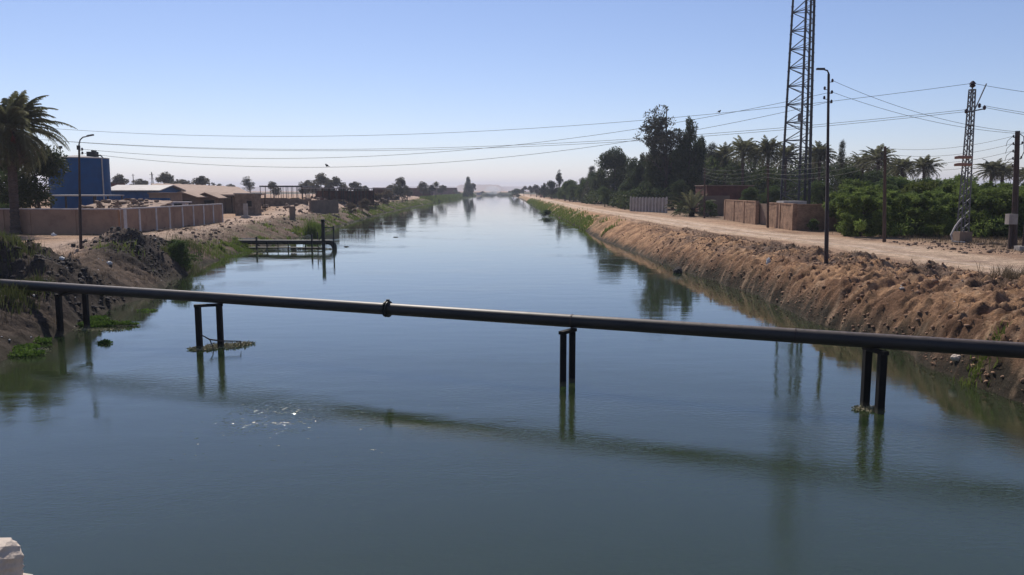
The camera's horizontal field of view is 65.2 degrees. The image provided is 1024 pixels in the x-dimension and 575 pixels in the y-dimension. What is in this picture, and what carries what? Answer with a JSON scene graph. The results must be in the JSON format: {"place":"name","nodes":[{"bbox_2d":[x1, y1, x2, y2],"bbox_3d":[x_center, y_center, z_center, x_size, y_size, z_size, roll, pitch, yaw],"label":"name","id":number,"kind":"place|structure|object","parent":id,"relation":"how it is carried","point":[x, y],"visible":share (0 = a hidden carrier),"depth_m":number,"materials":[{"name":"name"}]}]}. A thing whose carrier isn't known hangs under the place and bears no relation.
{"place":"outdoors","nodes":[
{"label":"outdoors","id":0,"kind":"place"},
{"bbox_2d":[455,184,506,191],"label":"hills","id":1,"kind":"structure","parent":0,"point":[488,187],"depth_m":2696.59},
{"bbox_2d":[0,195,1023,574],"bbox_3d":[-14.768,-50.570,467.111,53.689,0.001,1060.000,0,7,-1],"label":"water","id":2,"kind":"structure","parent":0,"point":[296,441],"depth_m":19.83,"materials":[{"name":"blue liquid"}]},
{"bbox_2d":[54,293,89,332],"bbox_3d":[-18.788,1.818,34.351,0.223,3.325,1.877,1,7,10],"label":"pipe support","id":3,"kind":"object","parent":2,"relation":"in","point":[59,312],"visible":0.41,"depth_m":33.53,"materials":[{"name":"metal"}]},
{"bbox_2d":[6,314,139,357],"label":"water plants","id":4,"kind":"object","parent":2,"relation":"on","point":[26,350],"visible":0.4,"depth_m":31.73,"materials":[{"name":"green plant"}]},
{"bbox_2d":[32,324,140,352],"bbox_3d":[-17.855,2.022,32.613,2.803,0.124,6.572,0,7,-1],"label":"floating debris","id":5,"kind":"object","parent":2,"relation":"on","point":[91,329],"visible":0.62,"depth_m":34.61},
{"bbox_2d":[194,303,223,348],"bbox_3d":[-11.524,2.275,30.579,1.036,3.325,0.240,-2,7,-19],"label":"pipe support","id":6,"kind":"object","parent":2,"relation":"in","point":[198,323],"visible":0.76,"depth_m":30.39,"materials":[{"name":"metal"}]},
{"bbox_2d":[186,340,255,350],"bbox_3d":[-11.244,2.211,30.995,2.584,0.141,1.320,-4,8,-32],"label":"floating debris","id":7,"kind":"object","parent":2,"relation":"on","point":[208,347],"visible":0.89,"depth_m":30.86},
{"bbox_2d":[558,328,576,386],"bbox_3d":[1.730,2.955,24.969,0.266,3.325,0.798,5,9,36],"label":"pipe support","id":8,"kind":"object","parent":2,"relation":"in","point":[571,332],"visible":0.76,"depth_m":24.67,"materials":[{"name":"metal"}]},
{"bbox_2d":[860,348,888,413],"bbox_3d":[9.887,3.316,21.990,0.228,3.325,0.879,-2,7,-14],"label":"pipe support","id":9,"kind":"object","parent":2,"relation":"in","point":[881,377],"visible":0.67,"depth_m":21.67,"materials":[{"name":"metal"}]},
{"bbox_2d":[0,191,1023,402],"bbox_3d":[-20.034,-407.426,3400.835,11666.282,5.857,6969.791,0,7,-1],"label":"ground","id":10,"kind":"structure","parent":0,"point":[24,326],"depth_m":43.48,"materials":[{"name":"soil"}]},
{"bbox_2d":[0,230,49,273],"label":"reeds","id":11,"kind":"object","parent":10,"relation":"on","point":[9,239],"visible":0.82,"depth_m":38.40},
{"bbox_2d":[0,262,66,315],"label":"reeds","id":12,"kind":"object","parent":10,"relation":"on","point":[12,292],"visible":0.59,"depth_m":33.38,"materials":[{"name":"plant"}]},
{"bbox_2d":[0,144,71,207],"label":"leafy tree","id":13,"kind":"object","parent":10,"relation":"on","point":[30,191],"visible":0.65,"depth_m":81.50,"materials":[{"name":"green plant"}]},
{"bbox_2d":[0,90,77,233],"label":"date palm","id":14,"kind":"object","parent":10,"relation":"on","point":[18,150],"visible":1,"depth_m":72.93,"materials":[{"name":"green plant"}]},
{"bbox_2d":[0,208,120,233],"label":"compound wall","id":15,"kind":"structure","parent":10,"relation":"on","point":[61,220],"depth_m":74.25,"materials":[{"name":"brown paint"}]},
{"bbox_2d":[48,146,111,207],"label":"storage tank","id":16,"kind":"object","parent":10,"relation":"on","point":[95,175],"visible":0.59,"depth_m":107.02,"materials":[{"name":"metal"}]},
{"bbox_2d":[76,134,93,248],"bbox_3d":[-27.760,-6.082,52.240,1.472,7.726,0.201,1,7,4],"label":"street lamp","id":17,"kind":"object","parent":10,"relation":"on","point":[79,207],"visible":0.95,"depth_m":52.25,"materials":[{"name":"metal"}]},
{"bbox_2d":[0,226,182,326],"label":"dredged clods","id":18,"kind":"object","parent":10,"relation":"on","point":[5,260],"visible":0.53,"depth_m":40.46,"materials":[{"name":"soil"}]},
{"bbox_2d":[81,198,172,224],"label":"ruined shed","id":19,"kind":"structure","parent":10,"relation":"on","point":[125,203],"depth_m":89.78,"materials":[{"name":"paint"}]},
{"bbox_2d":[111,185,185,199],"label":"long shed","id":20,"kind":"structure","parent":10,"relation":"on","point":[137,192],"depth_m":120.18,"materials":[{"name":"metal"}]},
{"bbox_2d":[0,217,301,326],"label":"dry weeds","id":21,"kind":"object","parent":10,"relation":"on","point":[5,316],"visible":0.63,"depth_m":51.36,"materials":[{"name":"plant"}]},
{"bbox_2d":[147,192,183,201],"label":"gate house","id":22,"kind":"structure","parent":10,"relation":"on","point":[175,196],"depth_m":111.55,"materials":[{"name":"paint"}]},
{"bbox_2d":[155,172,182,183],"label":"tree","id":23,"kind":"object","parent":10,"relation":"on","point":[166,178],"visible":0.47,"depth_m":265.13,"materials":[{"name":"green plant"}]},
{"bbox_2d":[120,203,223,230],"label":"compound wall","id":24,"kind":"structure","parent":10,"relation":"on","point":[151,218],"depth_m":84.58,"materials":[{"name":"brown paint"}]},
{"bbox_2d":[167,239,203,270],"bbox_3d":[-23.711,-2.358,58.060,2.543,2.472,2.010,-1,7,-8],"label":"bush","id":25,"kind":"object","parent":10,"relation":"on","point":[179,249],"visible":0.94,"depth_m":57.76,"materials":[{"name":"green plant"}]},
{"bbox_2d":[157,234,214,271],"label":"reeds","id":26,"kind":"object","parent":10,"relation":"on","point":[192,246],"visible":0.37,"depth_m":67.17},
{"bbox_2d":[179,191,210,204],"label":"mud roofed shed","id":27,"kind":"structure","parent":10,"relation":"on","point":[195,197],"depth_m":128.58,"materials":[{"name":"paint"}]},
{"bbox_2d":[151,183,249,192],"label":"long mud hall","id":28,"kind":"structure","parent":10,"relation":"on","point":[193,187],"depth_m":171.14,"materials":[{"name":"paint"}]},
{"bbox_2d":[200,192,234,212],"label":"mud roofed shed","id":29,"kind":"structure","parent":10,"relation":"on","point":[215,198],"depth_m":135.27,"materials":[{"name":"paint"}]},
{"bbox_2d":[192,235,260,259],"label":"grass","id":30,"kind":"structure","parent":10,"relation":"on","point":[242,250],"depth_m":74.27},
{"bbox_2d":[92,203,378,254],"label":"rubble","id":31,"kind":"object","parent":10,"relation":"on","point":[192,232],"visible":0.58,"depth_m":88.23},
{"bbox_2d":[233,193,261,214],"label":"brick booth","id":32,"kind":"object","parent":10,"relation":"on","point":[252,201],"visible":0.81,"depth_m":128.98,"materials":[{"name":"brick"}]},
{"bbox_2d":[261,198,307,205],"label":"block wall","id":33,"kind":"structure","parent":10,"relation":"on","point":[277,201],"depth_m":160.84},
{"bbox_2d":[259,186,312,197],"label":"open shed","id":34,"kind":"structure","parent":10,"relation":"on","point":[286,190],"depth_m":232.31,"materials":[{"name":"metal"}]},
{"bbox_2d":[238,219,336,249],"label":"pump intake","id":35,"kind":"object","parent":10,"relation":"on","point":[331,243],"visible":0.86,"depth_m":81.27,"materials":[{"name":"metal"}]},
{"bbox_2d":[298,216,326,237],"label":"reeds","id":36,"kind":"object","parent":10,"relation":"on","point":[313,228],"visible":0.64,"depth_m":103.21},
{"bbox_2d":[307,172,328,193],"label":"tree","id":37,"kind":"object","parent":10,"relation":"on","point":[321,178],"visible":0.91,"depth_m":304.69,"materials":[{"name":"green plant"}]},
{"bbox_2d":[213,198,432,250],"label":"grass","id":38,"kind":"structure","parent":10,"relation":"on","point":[412,203],"depth_m":158.33,"materials":[{"name":"plant"}]},
{"bbox_2d":[309,200,338,213],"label":"block wall","id":39,"kind":"structure","parent":10,"relation":"on","point":[324,206],"depth_m":149.00,"materials":[{"name":"paint"}]},
{"bbox_2d":[261,196,396,214],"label":"rubble","id":40,"kind":"object","parent":10,"relation":"on","point":[300,210],"visible":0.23,"depth_m":160.86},
{"bbox_2d":[301,188,374,206],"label":"open shed","id":41,"kind":"structure","parent":10,"relation":"on","point":[354,197],"depth_m":218.55,"materials":[{"name":"brown wood"}]},
{"bbox_2d":[419,193,475,202],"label":"grass","id":42,"kind":"structure","parent":10,"relation":"on","point":[441,197],"depth_m":491.76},
{"bbox_2d":[0,279,1023,358],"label":"water pipe","id":43,"kind":"object","parent":10,"relation":"on","point":[387,308],"visible":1,"depth_m":24.87,"materials":[{"name":"metal"}]},
{"bbox_2d":[526,198,625,236],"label":"grass","id":44,"kind":"structure","parent":10,"relation":"on","point":[566,215],"depth_m":160.19,"materials":[{"name":"plant"}]},
{"bbox_2d":[537,185,676,209],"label":"undergrowth","id":45,"kind":"object","parent":10,"relation":"on","point":[619,200],"visible":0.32,"depth_m":176.94,"materials":[{"name":"green plant"}]},
{"bbox_2d":[594,146,630,191],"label":"belt tree","id":46,"kind":"object","parent":10,"relation":"on","point":[616,177],"visible":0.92,"depth_m":211.94,"materials":[{"name":"green plant"}]},
{"bbox_2d":[630,153,646,190],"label":"belt tree","id":47,"kind":"object","parent":10,"relation":"on","point":[636,174],"visible":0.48,"depth_m":184.28,"materials":[{"name":"green plant"}]},
{"bbox_2d":[630,196,667,212],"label":"concrete fence","id":48,"kind":"object","parent":10,"relation":"on","point":[646,204],"visible":0.88,"depth_m":150.66,"materials":[{"name":"concrete"}]},
{"bbox_2d":[633,105,684,197],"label":"belt tree","id":49,"kind":"object","parent":10,"relation":"on","point":[665,141],"visible":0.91,"depth_m":169.73,"materials":[{"name":"green plant"}]},
{"bbox_2d":[640,150,681,196],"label":"belt tree","id":50,"kind":"object","parent":10,"relation":"on","point":[658,181],"visible":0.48,"depth_m":172.53,"materials":[{"name":"green plant"}]},
{"bbox_2d":[668,179,689,202],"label":"bush","id":51,"kind":"object","parent":10,"relation":"on","point":[678,187],"visible":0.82,"depth_m":150.99,"materials":[{"name":"green plant"}]},
{"bbox_2d":[668,115,706,200],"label":"belt tree","id":52,"kind":"object","parent":10,"relation":"on","point":[684,152],"visible":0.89,"depth_m":165.96,"materials":[{"name":"green plant"}]},
{"bbox_2d":[665,189,717,216],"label":"palm","id":53,"kind":"object","parent":10,"relation":"on","point":[689,206],"visible":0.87,"depth_m":125.23,"materials":[{"name":"green plant"}]},
{"bbox_2d":[701,200,717,216],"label":"bush","id":54,"kind":"object","parent":10,"relation":"on","point":[710,206],"visible":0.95,"depth_m":120.61,"materials":[{"name":"green plant"}]},
{"bbox_2d":[700,143,721,184],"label":"belt tree","id":55,"kind":"object","parent":10,"relation":"on","point":[709,153],"visible":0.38,"depth_m":158.54,"materials":[{"name":"green plant"}]},
{"bbox_2d":[698,196,729,215],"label":"earth wall","id":56,"kind":"structure","parent":10,"relation":"on","point":[719,203],"depth_m":127.96,"materials":[{"name":"paint"}]},
{"bbox_2d":[707,141,738,184],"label":"date palm","id":57,"kind":"object","parent":10,"relation":"on","point":[722,152],"visible":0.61,"depth_m":156.07,"materials":[{"name":"green plant"}]},
{"bbox_2d":[695,185,753,211],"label":"red brick building","id":58,"kind":"structure","parent":10,"relation":"on","point":[733,192],"depth_m":137.76,"materials":[{"name":"paint"}]},
{"bbox_2d":[723,135,759,184],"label":"date palm","id":59,"kind":"object","parent":10,"relation":"on","point":[742,149],"visible":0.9,"depth_m":148.52,"materials":[{"name":"green plant"}]},
{"bbox_2d":[724,199,759,224],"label":"brick wall","id":60,"kind":"structure","parent":10,"relation":"on","point":[744,211],"depth_m":101.02,"materials":[{"name":"brick"}]},
{"bbox_2d":[738,186,759,200],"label":"belt tree","id":61,"kind":"object","parent":10,"relation":"on","point":[750,192],"visible":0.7,"depth_m":123.04,"materials":[{"name":"green plant"}]},
{"bbox_2d":[759,204,766,224],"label":"gate wall","id":62,"kind":"structure","parent":10,"relation":"on","point":[762,213],"depth_m":94.00,"materials":[{"name":"paint"}]},
{"bbox_2d":[749,135,790,187],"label":"date palm","id":63,"kind":"object","parent":10,"relation":"on","point":[766,147],"visible":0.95,"depth_m":146.11,"materials":[{"name":"green plant"}]},
{"bbox_2d":[758,185,785,203],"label":"belt tree","id":64,"kind":"object","parent":10,"relation":"on","point":[774,192],"visible":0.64,"depth_m":125.45,"materials":[{"name":"green plant"}]},
{"bbox_2d":[766,202,796,230],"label":"brick wall","id":65,"kind":"structure","parent":10,"relation":"on","point":[782,215],"depth_m":84.32,"materials":[{"name":"brick"}]},
{"bbox_2d":[773,141,804,200],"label":"date palm","id":66,"kind":"object","parent":10,"relation":"on","point":[791,148],"visible":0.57,"depth_m":149.04,"materials":[{"name":"green plant"}]},
{"bbox_2d":[780,0,815,203],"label":"lattice mast","id":67,"kind":"object","parent":10,"relation":"on","point":[800,121],"visible":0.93,"depth_m":105.28,"materials":[{"name":"metal"}]},
{"bbox_2d":[701,155,906,203],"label":"undergrowth","id":68,"kind":"object","parent":10,"relation":"on","point":[774,171],"visible":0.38,"depth_m":155.14,"materials":[{"name":"green plant"}]},
{"bbox_2d":[796,204,838,230],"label":"brick wall","id":69,"kind":"structure","parent":10,"relation":"on","point":[806,213],"depth_m":80.86,"materials":[{"name":"brick"}]},
{"bbox_2d":[616,224,1023,362],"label":"earth clods","id":70,"kind":"object","parent":10,"relation":"on","point":[898,265],"visible":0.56,"depth_m":45.53,"materials":[{"name":"soil"}]},
{"bbox_2d":[802,140,838,197],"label":"date palm","id":71,"kind":"object","parent":10,"relation":"on","point":[819,150],"visible":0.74,"depth_m":147.04,"materials":[{"name":"green plant"}]},
{"bbox_2d":[619,220,1021,290],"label":"dry weeds","id":72,"kind":"object","parent":10,"relation":"on","point":[823,250],"visible":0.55,"depth_m":46.09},
{"bbox_2d":[807,180,833,203],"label":"belt tree","id":73,"kind":"object","parent":10,"relation":"on","point":[817,189],"visible":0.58,"depth_m":115.69,"materials":[{"name":"green plant"}]},
{"bbox_2d":[816,68,833,263],"bbox_3d":[16.870,-6.298,43.503,1.208,10.958,0.238,-1,7,-9],"label":"street lamp","id":74,"kind":"object","parent":10,"relation":"on","point":[826,238],"visible":0.99,"depth_m":43.52,"materials":[{"name":"metal"}]},
{"bbox_2d":[84,93,825,158],"bbox_3d":[-5.340,-9.393,47.498,45.884,3.315,0.021,1,7,11],"label":"overhead wire","id":75,"kind":"object","parent":74,"relation":"attached to","point":[459,150],"visible":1,"depth_m":47.23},
{"bbox_2d":[86,102,826,166],"bbox_3d":[-5.340,-8.871,47.561,45.885,3.368,0.021,1,7,11],"label":"overhead wire","id":76,"kind":"object","parent":74,"relation":"attached to","point":[481,159],"visible":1,"depth_m":46.79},
{"bbox_2d":[831,139,847,191],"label":"belt tree","id":77,"kind":"object","parent":10,"relation":"on","point":[841,154],"visible":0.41,"depth_m":121.48,"materials":[{"name":"green plant"}]},
{"bbox_2d":[657,248,1023,390],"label":"earth clods","id":78,"kind":"object","parent":10,"relation":"on","point":[951,362],"visible":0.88,"depth_m":33.96,"materials":[{"name":"soil"}]},
{"bbox_2d":[834,165,872,190],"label":"belt tree","id":79,"kind":"object","parent":10,"relation":"on","point":[857,175],"visible":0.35,"depth_m":111.51,"materials":[{"name":"green plant"}]},
{"bbox_2d":[821,185,887,230],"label":"grove tree","id":80,"kind":"object","parent":10,"relation":"on","point":[832,202],"visible":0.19,"depth_m":78.02,"materials":[{"name":"green plant"}]},
{"bbox_2d":[838,178,873,189],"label":"grove tree","id":81,"kind":"object","parent":10,"relation":"on","point":[855,182],"visible":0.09,"depth_m":94.21,"materials":[{"name":"green plant"}]},
{"bbox_2d":[833,190,891,236],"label":"grove tree","id":82,"kind":"object","parent":10,"relation":"on","point":[859,202],"visible":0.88,"depth_m":69.69,"materials":[{"name":"green plant"}]},
{"bbox_2d":[844,151,881,174],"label":"date palm","id":83,"kind":"object","parent":10,"relation":"on","point":[853,162],"visible":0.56,"depth_m":139.43,"materials":[{"name":"green plant"}]},
{"bbox_2d":[838,184,894,222],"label":"grove tree","id":84,"kind":"object","parent":10,"relation":"on","point":[869,190],"visible":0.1,"depth_m":76.75,"materials":[{"name":"green plant"}]},
{"bbox_2d":[861,169,886,182],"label":"belt tree","id":85,"kind":"object","parent":10,"relation":"on","point":[874,176],"visible":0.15,"depth_m":116.66,"materials":[{"name":"green plant"}]},
{"bbox_2d":[854,144,901,172],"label":"date palm","id":86,"kind":"object","parent":10,"relation":"on","point":[874,152],"visible":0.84,"depth_m":134.24,"materials":[{"name":"green plant"}]},
{"bbox_2d":[742,243,1023,334],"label":"earth clods","id":87,"kind":"object","parent":10,"relation":"on","point":[934,280],"visible":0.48,"depth_m":34.82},
{"bbox_2d":[881,146,885,241],"bbox_3d":[29.000,-7.111,62.520,0.874,7.738,0.299,0,7,-1],"label":"utility pole","id":88,"kind":"object","parent":10,"relation":"on","point":[884,203],"visible":0.98,"depth_m":62.43,"materials":[{"name":"metal"}]},
{"bbox_2d":[861,176,910,189],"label":"grove tree","id":89,"kind":"object","parent":10,"relation":"on","point":[889,181],"visible":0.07,"depth_m":90.01,"materials":[{"name":"green plant"}]},
{"bbox_2d":[882,156,917,179],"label":"date palm","id":90,"kind":"object","parent":10,"relation":"on","point":[901,169],"visible":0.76,"depth_m":141.37,"materials":[{"name":"green plant"}]},
{"bbox_2d":[876,189,930,235],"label":"grove tree","id":91,"kind":"object","parent":10,"relation":"on","point":[897,202],"visible":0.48,"depth_m":70.64,"materials":[{"name":"green plant"}]},
{"bbox_2d":[895,180,938,194],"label":"grove tree","id":92,"kind":"object","parent":10,"relation":"on","point":[917,187],"visible":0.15,"depth_m":82.84,"materials":[{"name":"green plant"}]},
{"bbox_2d":[904,154,946,178],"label":"date palm","id":93,"kind":"object","parent":10,"relation":"on","point":[926,165],"visible":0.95,"depth_m":136.85,"materials":[{"name":"green plant"}]},
{"bbox_2d":[832,231,1022,251],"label":"dry weeds","id":94,"kind":"object","parent":10,"relation":"on","point":[983,240],"visible":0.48,"depth_m":64.49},
{"bbox_2d":[896,190,960,236],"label":"grove tree","id":95,"kind":"object","parent":10,"relation":"on","point":[934,209],"visible":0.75,"depth_m":69.27,"materials":[{"name":"green plant"}]},
{"bbox_2d":[853,214,1023,237],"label":"undergrowth","id":96,"kind":"object","parent":10,"relation":"on","point":[896,230],"visible":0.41,"depth_m":67.91,"materials":[{"name":"green plant"}]},
{"bbox_2d":[926,181,980,231],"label":"grove tree","id":97,"kind":"object","parent":10,"relation":"on","point":[948,187],"visible":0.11,"depth_m":77.77,"materials":[{"name":"green plant"}]},
{"bbox_2d":[892,240,1023,253],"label":"earth clods","id":98,"kind":"object","parent":10,"relation":"on","point":[960,248],"visible":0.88,"depth_m":56.57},
{"bbox_2d":[930,188,986,234],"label":"grove tree","id":99,"kind":"object","parent":10,"relation":"on","point":[952,201],"visible":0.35,"depth_m":71.44,"materials":[{"name":"green plant"}]},
{"bbox_2d":[950,81,986,242],"bbox_3d":[35.085,-9.604,62.036,2.522,12.566,1.389,-4,8,-29],"label":"power pylon","id":100,"kind":"object","parent":10,"relation":"on","point":[962,235],"visible":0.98,"depth_m":62.08,"materials":[{"name":"metal"}]},
{"bbox_2d":[40,112,959,150],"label":"overhead wire","id":101,"kind":"object","parent":100,"relation":"attached to","point":[523,146],"visible":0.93,"depth_m":71.42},
{"bbox_2d":[41,110,959,149],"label":"overhead wire","id":102,"kind":"object","parent":100,"relation":"attached to","point":[532,144],"visible":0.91,"depth_m":70.42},
{"bbox_2d":[65,84,964,136],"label":"overhead wire","id":103,"kind":"object","parent":100,"relation":"attached to","point":[531,128],"visible":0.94,"depth_m":70.94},
{"bbox_2d":[947,319,1012,387],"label":"weeds","id":104,"kind":"object","parent":10,"relation":"on","point":[973,376],"visible":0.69,"depth_m":24.90,"materials":[{"name":"green plant"}]},
{"bbox_2d":[954,185,1022,237],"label":"grove tree","id":105,"kind":"object","parent":10,"relation":"on","point":[997,200],"visible":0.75,"depth_m":68.54,"materials":[{"name":"green plant"}]},
{"bbox_2d":[969,158,1013,180],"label":"date palm","id":106,"kind":"object","parent":10,"relation":"on","point":[993,169],"visible":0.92,"depth_m":131.61,"materials":[{"name":"green plant"}]},
{"bbox_2d":[973,259,1023,280],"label":"weeds","id":107,"kind":"object","parent":10,"relation":"on","point":[1009,274],"visible":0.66,"depth_m":33.61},
{"bbox_2d":[1004,131,1023,248],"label":"utility pole","id":108,"kind":"object","parent":10,"relation":"on","point":[1011,220],"visible":0.99,"depth_m":55.42,"materials":[{"name":"paint"}]},
{"bbox_3d":[0.031,3.171,-1.227,34.000,0.500,7.000,0,7,-1],"label":"bridge deck","id":109,"kind":"object","parent":10,"relation":"on","visible":0},
{"bbox_2d":[0,537,32,574],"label":"stone parapet","id":110,"kind":"structure","parent":109,"relation":"on","point":[11,558],"depth_m":2.44,"materials":[{"name":"stone"}]},
{"bbox_2d":[0,0,1023,188],"label":"sky","id":111,"kind":"structure","parent":0,"point":[236,73],"materials":[{"name":"blue"}]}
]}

